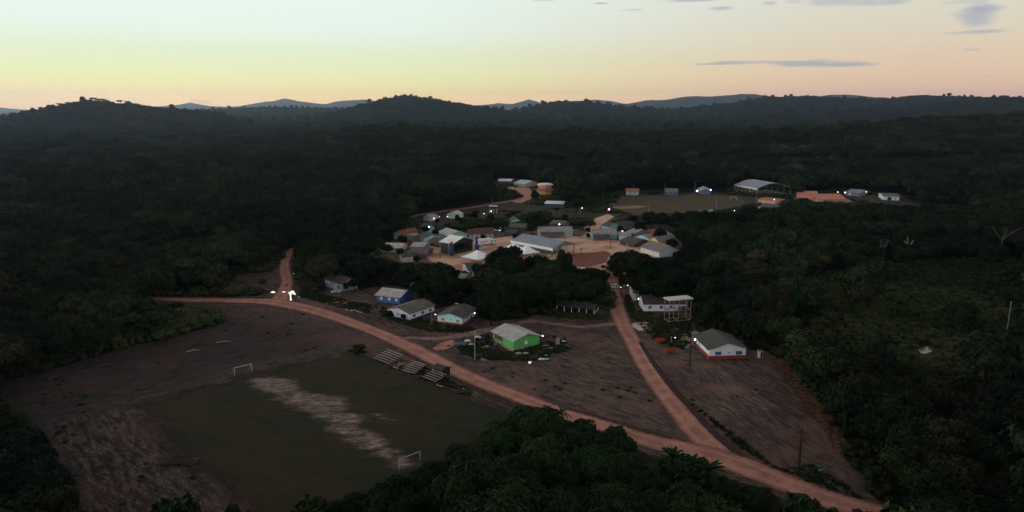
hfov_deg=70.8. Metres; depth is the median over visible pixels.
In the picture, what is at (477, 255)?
tent
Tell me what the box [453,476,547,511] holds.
forest tree
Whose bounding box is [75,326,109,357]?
forest tree
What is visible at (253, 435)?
football field
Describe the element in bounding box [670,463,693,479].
banana plant
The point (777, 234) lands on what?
forest tree
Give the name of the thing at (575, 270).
mango tree
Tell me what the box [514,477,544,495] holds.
grove tree
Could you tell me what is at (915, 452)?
forest tree
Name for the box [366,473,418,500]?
grove tree
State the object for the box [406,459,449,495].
grove tree
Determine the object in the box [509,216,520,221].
house
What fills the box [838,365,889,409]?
forest tree
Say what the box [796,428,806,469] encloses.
utility pole
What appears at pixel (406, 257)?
house
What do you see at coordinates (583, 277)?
forest tree
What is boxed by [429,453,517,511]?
forest tree
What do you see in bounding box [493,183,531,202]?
dirt road
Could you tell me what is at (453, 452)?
grove tree
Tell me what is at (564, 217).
mango tree
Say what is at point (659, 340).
flowering shrub
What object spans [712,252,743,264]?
forest tree
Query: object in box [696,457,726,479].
banana plant
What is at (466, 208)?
dirt road
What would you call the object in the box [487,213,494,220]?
mango tree
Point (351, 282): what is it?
mango tree
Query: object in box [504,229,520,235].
shed
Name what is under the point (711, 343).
house
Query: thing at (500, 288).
forest tree
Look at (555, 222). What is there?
shed
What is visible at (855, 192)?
house
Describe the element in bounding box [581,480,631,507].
forest tree
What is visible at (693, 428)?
dirt road
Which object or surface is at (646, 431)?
ditch
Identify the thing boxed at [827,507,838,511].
bush
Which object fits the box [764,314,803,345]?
forest tree
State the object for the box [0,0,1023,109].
sky
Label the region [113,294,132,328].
forest tree
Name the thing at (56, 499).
forest tree
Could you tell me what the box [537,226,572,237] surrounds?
house
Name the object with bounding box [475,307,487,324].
mango tree
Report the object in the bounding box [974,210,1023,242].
spreading tree
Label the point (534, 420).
grove tree
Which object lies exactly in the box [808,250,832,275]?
forest tree
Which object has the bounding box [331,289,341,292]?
car
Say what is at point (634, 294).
house
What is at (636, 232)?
house
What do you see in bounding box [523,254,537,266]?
mango tree
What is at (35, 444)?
forest tree
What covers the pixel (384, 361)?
bleacher
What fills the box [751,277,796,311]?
forest tree
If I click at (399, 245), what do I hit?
house
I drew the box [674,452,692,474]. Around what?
banana plant
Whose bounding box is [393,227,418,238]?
house
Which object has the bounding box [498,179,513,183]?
house
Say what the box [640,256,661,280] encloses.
mango tree
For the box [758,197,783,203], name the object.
house
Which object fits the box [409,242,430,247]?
house
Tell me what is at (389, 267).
mango tree
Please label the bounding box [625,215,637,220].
mango tree
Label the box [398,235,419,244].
house
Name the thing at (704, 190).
house
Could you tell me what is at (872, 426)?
forest tree
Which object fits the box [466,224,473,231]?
mango tree
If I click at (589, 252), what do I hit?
village square
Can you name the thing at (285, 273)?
dirt road
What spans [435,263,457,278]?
mango tree
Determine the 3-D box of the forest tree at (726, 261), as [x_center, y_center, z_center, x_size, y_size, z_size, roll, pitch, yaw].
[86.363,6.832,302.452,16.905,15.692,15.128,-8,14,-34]
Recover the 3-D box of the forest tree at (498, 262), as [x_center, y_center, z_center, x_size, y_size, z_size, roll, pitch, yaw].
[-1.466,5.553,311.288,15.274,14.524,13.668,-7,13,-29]
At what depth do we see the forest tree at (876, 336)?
216.11 m
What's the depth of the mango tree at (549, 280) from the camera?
273.75 m
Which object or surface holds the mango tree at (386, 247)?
on the ground
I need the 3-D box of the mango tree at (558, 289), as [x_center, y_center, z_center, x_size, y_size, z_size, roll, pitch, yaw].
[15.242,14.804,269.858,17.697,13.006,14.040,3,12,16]
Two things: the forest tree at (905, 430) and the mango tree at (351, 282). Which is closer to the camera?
the forest tree at (905, 430)
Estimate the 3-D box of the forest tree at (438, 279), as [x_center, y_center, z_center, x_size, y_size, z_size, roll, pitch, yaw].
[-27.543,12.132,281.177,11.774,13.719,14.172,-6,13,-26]
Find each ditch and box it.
[400,351,518,406]
[543,400,672,439]
[638,342,850,497]
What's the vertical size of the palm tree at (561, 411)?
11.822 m
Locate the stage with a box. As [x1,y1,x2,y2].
[439,234,478,255]
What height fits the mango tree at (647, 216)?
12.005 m
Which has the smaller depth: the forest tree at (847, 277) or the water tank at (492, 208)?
the forest tree at (847, 277)
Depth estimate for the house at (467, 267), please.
330.86 m
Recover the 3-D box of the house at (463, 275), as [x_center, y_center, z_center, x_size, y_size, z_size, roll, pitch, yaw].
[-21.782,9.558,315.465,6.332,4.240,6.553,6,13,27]
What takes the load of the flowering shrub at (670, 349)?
on the ground
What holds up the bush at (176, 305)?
on the ground
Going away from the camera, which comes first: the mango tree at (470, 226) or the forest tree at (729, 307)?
the forest tree at (729, 307)
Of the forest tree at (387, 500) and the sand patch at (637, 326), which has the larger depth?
the sand patch at (637, 326)
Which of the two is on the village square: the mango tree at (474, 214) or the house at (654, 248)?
the house at (654, 248)
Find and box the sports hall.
[735,179,790,193]
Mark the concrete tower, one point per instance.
(679, 298)
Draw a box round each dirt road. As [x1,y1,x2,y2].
[147,297,882,511]
[272,246,294,300]
[410,197,522,216]
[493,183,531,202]
[605,264,732,452]
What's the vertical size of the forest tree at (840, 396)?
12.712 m
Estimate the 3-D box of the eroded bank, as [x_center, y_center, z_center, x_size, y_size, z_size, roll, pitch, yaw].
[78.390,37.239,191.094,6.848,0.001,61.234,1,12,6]
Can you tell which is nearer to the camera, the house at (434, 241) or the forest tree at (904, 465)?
the forest tree at (904, 465)
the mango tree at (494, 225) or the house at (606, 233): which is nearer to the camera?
the house at (606, 233)
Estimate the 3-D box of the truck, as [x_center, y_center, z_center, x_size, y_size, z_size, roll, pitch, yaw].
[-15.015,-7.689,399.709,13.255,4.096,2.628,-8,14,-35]
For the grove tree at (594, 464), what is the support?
on the ground
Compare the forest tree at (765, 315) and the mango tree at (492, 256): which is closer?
the forest tree at (765, 315)
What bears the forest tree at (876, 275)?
on the ground
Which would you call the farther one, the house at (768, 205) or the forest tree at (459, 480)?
the house at (768, 205)
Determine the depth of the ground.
206.86 m
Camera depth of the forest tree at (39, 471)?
131.84 m
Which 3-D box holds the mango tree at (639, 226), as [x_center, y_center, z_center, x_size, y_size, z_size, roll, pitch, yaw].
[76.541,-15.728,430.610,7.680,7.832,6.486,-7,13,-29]
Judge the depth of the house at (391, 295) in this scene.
284.05 m
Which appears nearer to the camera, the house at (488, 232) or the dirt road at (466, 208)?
the house at (488, 232)
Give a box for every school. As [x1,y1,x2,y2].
[796,191,817,201]
[811,194,845,201]
[825,199,852,202]
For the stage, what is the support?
on the village square
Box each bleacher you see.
[373,349,401,363]
[402,361,425,372]
[422,363,450,382]
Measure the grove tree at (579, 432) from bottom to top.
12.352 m
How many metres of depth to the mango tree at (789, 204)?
481.67 m
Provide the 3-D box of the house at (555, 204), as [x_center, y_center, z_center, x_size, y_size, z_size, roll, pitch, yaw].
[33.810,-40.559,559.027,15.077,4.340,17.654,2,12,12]
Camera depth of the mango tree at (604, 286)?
281.11 m
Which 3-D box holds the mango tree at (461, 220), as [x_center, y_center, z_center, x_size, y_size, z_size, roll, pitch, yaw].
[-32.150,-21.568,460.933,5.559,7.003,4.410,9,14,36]
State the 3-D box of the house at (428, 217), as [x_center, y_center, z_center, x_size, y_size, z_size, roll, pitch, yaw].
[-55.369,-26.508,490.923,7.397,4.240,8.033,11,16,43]
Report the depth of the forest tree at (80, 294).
253.42 m
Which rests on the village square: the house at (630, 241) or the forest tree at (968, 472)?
the house at (630, 241)
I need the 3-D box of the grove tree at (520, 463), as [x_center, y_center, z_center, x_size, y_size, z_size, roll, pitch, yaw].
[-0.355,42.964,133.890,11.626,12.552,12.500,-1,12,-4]
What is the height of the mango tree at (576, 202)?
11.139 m
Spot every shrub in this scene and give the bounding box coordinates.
[654,335,665,342]
[665,347,675,351]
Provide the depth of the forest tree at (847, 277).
284.57 m
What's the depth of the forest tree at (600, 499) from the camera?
110.06 m
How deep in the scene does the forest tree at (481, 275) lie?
287.55 m
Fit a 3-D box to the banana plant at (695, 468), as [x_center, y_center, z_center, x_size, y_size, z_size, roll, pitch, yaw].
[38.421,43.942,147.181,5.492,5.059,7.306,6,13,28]
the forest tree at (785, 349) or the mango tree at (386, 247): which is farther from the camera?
the mango tree at (386, 247)
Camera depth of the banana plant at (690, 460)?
148.06 m
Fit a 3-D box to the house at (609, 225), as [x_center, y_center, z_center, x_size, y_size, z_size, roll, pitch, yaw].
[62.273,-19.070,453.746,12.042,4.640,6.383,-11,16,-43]
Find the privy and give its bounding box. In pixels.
[757,349,763,357]
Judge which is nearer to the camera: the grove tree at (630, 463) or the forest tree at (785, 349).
the grove tree at (630, 463)
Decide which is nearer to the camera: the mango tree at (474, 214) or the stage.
the stage
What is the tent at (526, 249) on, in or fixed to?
on the village square
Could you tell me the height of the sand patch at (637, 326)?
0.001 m
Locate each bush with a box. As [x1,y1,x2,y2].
[171,302,184,307]
[385,310,393,316]
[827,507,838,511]
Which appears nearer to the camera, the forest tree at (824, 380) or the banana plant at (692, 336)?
the forest tree at (824, 380)
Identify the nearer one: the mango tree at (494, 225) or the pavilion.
the pavilion
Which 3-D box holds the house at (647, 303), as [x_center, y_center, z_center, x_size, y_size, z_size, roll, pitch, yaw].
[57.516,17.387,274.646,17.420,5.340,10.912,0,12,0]
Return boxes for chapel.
[536,183,553,194]
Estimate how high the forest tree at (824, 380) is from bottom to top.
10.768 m
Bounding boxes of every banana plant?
[644,454,671,475]
[660,446,687,464]
[665,464,680,481]
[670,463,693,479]
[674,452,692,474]
[676,454,703,476]
[679,331,699,347]
[686,457,710,478]
[695,469,713,488]
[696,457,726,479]
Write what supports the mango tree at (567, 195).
on the ground
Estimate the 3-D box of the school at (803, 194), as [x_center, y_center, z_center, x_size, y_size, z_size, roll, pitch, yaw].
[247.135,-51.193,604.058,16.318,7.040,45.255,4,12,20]
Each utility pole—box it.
[474,329,479,359]
[687,339,695,366]
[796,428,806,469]
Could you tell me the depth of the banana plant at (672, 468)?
146.83 m
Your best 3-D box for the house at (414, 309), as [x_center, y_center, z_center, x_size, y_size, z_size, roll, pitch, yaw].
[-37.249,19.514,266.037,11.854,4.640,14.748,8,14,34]
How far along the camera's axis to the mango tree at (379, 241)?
374.75 m
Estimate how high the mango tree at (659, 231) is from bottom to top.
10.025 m
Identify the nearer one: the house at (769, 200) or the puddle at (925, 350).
the puddle at (925, 350)
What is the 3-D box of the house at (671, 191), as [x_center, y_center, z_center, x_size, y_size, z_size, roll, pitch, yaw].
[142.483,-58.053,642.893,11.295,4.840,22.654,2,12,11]
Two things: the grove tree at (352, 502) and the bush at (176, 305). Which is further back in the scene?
the bush at (176, 305)
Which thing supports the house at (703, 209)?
on the football field at (638, 205)
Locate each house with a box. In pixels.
[324,272,356,290]
[375,287,412,303]
[377,243,406,252]
[387,299,435,320]
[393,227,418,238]
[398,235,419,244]
[399,252,420,261]
[408,248,432,258]
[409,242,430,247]
[417,231,440,241]
[419,222,433,231]
[423,214,437,220]
[427,237,443,246]
[435,303,476,325]
[438,227,466,237]
[447,210,463,218]
[458,273,471,278]
[462,262,481,276]
[467,227,494,237]
[491,323,541,350]
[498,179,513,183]
[504,223,527,230]
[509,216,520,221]
[514,180,539,186]
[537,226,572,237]
[544,201,565,207]
[590,228,617,239]
[601,222,617,228]
[616,220,635,228]
[618,232,630,239]
[619,236,647,246]
[625,188,638,194]
[626,228,651,236]
[629,287,677,300]
[635,231,674,240]
[639,295,688,311]
[640,240,678,257]
[649,235,673,244]
[665,188,677,194]
[693,328,747,358]
[697,186,711,193]
[697,208,712,211]
[757,203,780,208]
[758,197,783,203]
[846,189,869,195]
[878,193,899,200]
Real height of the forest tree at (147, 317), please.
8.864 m
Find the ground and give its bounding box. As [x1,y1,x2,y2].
[0,94,1023,511]
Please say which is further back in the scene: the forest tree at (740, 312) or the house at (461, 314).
the house at (461, 314)
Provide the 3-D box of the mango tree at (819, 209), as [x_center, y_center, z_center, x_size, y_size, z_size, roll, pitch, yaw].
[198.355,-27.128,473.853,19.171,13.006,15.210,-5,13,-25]
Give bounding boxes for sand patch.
[432,340,455,350]
[632,322,652,330]
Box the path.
[402,319,614,339]
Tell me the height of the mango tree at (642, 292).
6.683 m
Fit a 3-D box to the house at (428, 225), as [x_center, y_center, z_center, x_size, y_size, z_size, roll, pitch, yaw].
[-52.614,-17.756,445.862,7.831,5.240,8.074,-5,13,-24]
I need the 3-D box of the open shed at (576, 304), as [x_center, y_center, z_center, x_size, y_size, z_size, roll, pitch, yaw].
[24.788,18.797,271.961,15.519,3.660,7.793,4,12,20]
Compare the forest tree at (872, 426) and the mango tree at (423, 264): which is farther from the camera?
the mango tree at (423, 264)
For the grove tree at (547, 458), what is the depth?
135.97 m
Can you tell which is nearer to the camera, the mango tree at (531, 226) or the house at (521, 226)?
the mango tree at (531, 226)
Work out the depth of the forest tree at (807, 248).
326.34 m
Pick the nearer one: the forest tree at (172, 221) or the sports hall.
the forest tree at (172, 221)
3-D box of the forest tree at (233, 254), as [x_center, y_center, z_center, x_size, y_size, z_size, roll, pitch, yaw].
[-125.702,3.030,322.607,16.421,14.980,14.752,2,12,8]
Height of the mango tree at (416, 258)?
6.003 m
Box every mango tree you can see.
[347,279,359,291]
[375,238,385,253]
[379,260,402,279]
[380,244,392,256]
[396,248,403,253]
[397,235,406,242]
[398,266,420,282]
[410,280,428,298]
[413,255,420,261]
[413,261,443,278]
[420,226,429,231]
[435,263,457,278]
[458,217,465,222]
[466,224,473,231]
[471,263,493,273]
[472,210,477,218]
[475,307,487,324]
[477,292,506,324]
[483,249,505,263]
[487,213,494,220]
[488,222,499,228]
[490,300,507,326]
[498,220,508,231]
[501,257,528,274]
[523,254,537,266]
[527,222,536,234]
[530,213,542,226]
[531,190,538,199]
[535,217,547,226]
[535,279,573,311]
[543,278,569,307]
[560,190,576,206]
[562,214,567,220]
[563,265,581,274]
[569,280,602,301]
[570,197,583,211]
[580,267,608,281]
[592,295,600,306]
[595,279,606,295]
[608,258,624,280]
[614,248,640,276]
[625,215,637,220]
[626,276,649,301]
[633,223,646,229]
[638,290,648,294]
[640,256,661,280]
[641,211,654,228]
[653,227,666,236]
[666,238,677,247]
[668,215,681,229]
[674,225,691,247]
[720,212,748,221]
[782,202,794,207]
[812,205,825,211]
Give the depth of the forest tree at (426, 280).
281.46 m
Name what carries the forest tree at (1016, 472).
on the ground
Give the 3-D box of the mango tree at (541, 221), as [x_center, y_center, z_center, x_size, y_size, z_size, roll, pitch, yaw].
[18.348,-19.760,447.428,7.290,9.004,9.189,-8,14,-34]
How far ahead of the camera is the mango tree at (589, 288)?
268.59 m
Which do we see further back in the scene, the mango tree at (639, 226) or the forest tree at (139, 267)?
the mango tree at (639, 226)
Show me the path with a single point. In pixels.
(485, 331)
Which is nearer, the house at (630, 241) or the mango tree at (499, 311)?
the mango tree at (499, 311)
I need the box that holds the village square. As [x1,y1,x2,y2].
[427,214,657,279]
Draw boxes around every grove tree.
[329,491,369,511]
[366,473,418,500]
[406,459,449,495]
[443,441,495,465]
[477,418,532,458]
[496,451,541,485]
[507,403,563,438]
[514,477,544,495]
[517,432,577,488]
[545,416,597,452]
[558,445,618,488]
[587,424,637,454]
[611,451,643,484]
[742,493,771,511]
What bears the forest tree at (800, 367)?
on the ground
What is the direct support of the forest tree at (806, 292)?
on the ground
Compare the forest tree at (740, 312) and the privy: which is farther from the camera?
the forest tree at (740, 312)
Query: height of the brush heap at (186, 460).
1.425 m
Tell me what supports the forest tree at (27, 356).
on the ground
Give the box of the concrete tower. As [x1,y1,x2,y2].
[663,295,692,321]
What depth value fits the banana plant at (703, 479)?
143.63 m
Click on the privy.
(760, 353)
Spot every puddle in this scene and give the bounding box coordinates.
[288,290,295,300]
[918,346,931,353]
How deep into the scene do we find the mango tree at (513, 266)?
297.59 m
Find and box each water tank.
[489,206,497,212]
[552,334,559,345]
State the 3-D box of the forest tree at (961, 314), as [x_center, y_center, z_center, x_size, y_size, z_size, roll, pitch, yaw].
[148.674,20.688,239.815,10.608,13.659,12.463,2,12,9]
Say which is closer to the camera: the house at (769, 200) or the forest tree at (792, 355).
the forest tree at (792, 355)
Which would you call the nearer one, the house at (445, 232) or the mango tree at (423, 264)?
the mango tree at (423, 264)
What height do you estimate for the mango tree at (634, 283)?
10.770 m
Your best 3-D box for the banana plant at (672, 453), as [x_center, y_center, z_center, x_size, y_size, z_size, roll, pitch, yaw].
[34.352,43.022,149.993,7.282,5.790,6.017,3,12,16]
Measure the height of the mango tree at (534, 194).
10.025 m
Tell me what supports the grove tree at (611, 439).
on the ground
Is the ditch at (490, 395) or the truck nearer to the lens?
the ditch at (490, 395)
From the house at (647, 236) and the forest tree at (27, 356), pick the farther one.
the house at (647, 236)
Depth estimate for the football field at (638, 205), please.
577.15 m
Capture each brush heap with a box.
[155,456,201,465]
[452,388,471,393]
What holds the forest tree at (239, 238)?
on the ground
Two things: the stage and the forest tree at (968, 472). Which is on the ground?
the forest tree at (968, 472)
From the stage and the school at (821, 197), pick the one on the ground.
the school at (821, 197)
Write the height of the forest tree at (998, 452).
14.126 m
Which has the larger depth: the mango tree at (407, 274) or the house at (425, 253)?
the house at (425, 253)
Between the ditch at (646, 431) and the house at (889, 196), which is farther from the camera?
the house at (889, 196)
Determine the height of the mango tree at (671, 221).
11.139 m
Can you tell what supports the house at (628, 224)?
on the ground
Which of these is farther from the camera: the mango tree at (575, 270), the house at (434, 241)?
the house at (434, 241)
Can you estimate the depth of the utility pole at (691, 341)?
212.44 m
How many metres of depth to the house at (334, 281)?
304.15 m
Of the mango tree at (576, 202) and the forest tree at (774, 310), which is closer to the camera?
the forest tree at (774, 310)
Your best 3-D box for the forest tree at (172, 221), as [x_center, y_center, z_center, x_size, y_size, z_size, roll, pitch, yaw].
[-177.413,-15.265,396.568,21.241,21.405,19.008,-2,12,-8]
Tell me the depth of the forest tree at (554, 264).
295.81 m
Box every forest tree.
[0,330,29,385]
[0,429,58,461]
[1,451,76,493]
[4,478,80,511]
[9,340,33,376]
[61,287,104,301]
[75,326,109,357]
[77,295,128,323]
[87,248,127,267]
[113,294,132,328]
[125,259,164,292]
[133,311,158,335]
[169,210,201,225]
[215,246,249,276]
[220,233,247,265]
[305,252,338,289]
[361,488,428,511]
[421,275,442,301]
[429,271,457,302]
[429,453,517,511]
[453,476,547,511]
[475,266,497,280]
[476,278,508,299]
[491,251,526,270]
[531,249,551,264]
[534,259,563,273]
[535,484,634,511]
[569,272,591,300]
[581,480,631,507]
[655,478,726,511]
[698,253,736,270]
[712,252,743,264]
[722,296,748,327]
[727,306,752,336]
[733,260,768,276]
[749,306,781,338]
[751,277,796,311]
[760,306,784,332]
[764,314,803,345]
[768,229,795,246]
[773,295,796,317]
[775,264,825,320]
[780,328,790,367]
[783,348,811,386]
[784,327,873,399]
[793,355,820,391]
[801,240,827,273]
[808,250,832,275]
[818,369,841,397]
[823,381,872,427]
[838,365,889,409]
[843,266,857,286]
[850,253,901,306]
[853,410,901,449]
[854,395,886,442]
[860,328,892,344]
[866,340,897,359]
[873,384,937,421]
[877,445,956,491]
[885,403,942,450]
[888,438,936,494]
[913,414,982,455]
[935,452,1001,497]
[940,301,979,333]
[956,334,1023,398]
[974,430,1023,470]
[1007,444,1023,489]
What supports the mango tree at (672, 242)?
on the ground
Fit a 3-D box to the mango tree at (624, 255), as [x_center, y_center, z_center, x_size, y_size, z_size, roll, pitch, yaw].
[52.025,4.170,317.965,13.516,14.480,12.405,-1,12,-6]
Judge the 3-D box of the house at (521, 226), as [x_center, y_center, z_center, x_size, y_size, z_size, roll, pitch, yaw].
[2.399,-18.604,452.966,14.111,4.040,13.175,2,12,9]
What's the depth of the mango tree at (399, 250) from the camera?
363.88 m
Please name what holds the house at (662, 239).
on the ground
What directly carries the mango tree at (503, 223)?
on the ground
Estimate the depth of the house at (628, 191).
633.65 m
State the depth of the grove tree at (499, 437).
144.58 m
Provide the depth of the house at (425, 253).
369.68 m
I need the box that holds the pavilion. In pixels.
[510,234,574,256]
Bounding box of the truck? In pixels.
[474,237,495,246]
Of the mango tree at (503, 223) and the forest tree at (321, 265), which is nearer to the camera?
the forest tree at (321, 265)
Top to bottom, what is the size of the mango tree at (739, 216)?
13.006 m
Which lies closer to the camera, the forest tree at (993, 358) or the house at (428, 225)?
the forest tree at (993, 358)
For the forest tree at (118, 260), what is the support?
on the ground
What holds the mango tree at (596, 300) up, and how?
on the ground
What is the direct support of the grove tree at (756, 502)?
on the ground
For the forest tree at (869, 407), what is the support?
on the ground
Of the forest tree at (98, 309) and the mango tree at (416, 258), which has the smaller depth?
the forest tree at (98, 309)
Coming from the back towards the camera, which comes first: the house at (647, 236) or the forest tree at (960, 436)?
the house at (647, 236)
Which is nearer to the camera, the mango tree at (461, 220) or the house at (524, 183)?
the mango tree at (461, 220)
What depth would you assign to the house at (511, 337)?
231.19 m
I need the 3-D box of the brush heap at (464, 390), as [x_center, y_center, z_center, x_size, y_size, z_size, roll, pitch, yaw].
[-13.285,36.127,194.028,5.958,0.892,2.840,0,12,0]
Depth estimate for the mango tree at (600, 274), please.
294.83 m
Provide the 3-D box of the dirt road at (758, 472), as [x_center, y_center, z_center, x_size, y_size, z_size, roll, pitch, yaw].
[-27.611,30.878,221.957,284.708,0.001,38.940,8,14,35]
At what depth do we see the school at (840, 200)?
571.36 m
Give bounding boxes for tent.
[461,250,485,259]
[521,245,539,253]
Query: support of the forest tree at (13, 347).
on the ground
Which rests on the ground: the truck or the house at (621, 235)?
the house at (621, 235)
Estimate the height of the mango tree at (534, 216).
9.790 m
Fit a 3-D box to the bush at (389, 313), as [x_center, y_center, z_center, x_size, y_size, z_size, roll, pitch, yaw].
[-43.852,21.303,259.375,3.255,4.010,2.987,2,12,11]
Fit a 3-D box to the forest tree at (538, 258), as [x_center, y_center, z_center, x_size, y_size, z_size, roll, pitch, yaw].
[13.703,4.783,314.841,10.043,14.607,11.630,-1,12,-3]
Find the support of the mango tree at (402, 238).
on the ground
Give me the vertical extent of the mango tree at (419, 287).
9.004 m
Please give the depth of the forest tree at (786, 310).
240.60 m
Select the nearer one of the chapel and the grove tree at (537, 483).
the grove tree at (537, 483)
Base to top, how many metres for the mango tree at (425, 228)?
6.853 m
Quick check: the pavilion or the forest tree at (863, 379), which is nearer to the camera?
the forest tree at (863, 379)
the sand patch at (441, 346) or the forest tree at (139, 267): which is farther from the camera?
the forest tree at (139, 267)
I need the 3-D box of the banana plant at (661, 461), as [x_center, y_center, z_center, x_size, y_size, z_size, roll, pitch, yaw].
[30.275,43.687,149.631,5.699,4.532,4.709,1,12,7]
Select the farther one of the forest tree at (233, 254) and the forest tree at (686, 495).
the forest tree at (233, 254)
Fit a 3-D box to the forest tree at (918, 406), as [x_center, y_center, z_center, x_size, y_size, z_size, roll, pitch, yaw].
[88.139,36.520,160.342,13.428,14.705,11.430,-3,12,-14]
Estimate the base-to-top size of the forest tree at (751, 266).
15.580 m
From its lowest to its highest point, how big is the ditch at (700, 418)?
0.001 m
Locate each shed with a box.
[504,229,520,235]
[549,220,569,225]
[555,300,597,313]
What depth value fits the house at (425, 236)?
411.26 m
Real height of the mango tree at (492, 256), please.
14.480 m
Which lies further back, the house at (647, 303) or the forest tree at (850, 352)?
the house at (647, 303)
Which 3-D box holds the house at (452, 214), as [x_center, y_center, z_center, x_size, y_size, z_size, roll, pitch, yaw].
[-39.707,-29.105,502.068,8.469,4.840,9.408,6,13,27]
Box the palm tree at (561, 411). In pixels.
[553,406,572,419]
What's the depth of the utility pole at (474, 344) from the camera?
217.88 m
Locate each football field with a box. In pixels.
[133,352,509,511]
[612,195,746,214]
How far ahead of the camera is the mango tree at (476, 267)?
296.90 m
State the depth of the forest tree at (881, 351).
201.29 m
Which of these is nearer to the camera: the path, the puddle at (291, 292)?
the path
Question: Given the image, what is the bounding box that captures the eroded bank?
[771,358,849,449]

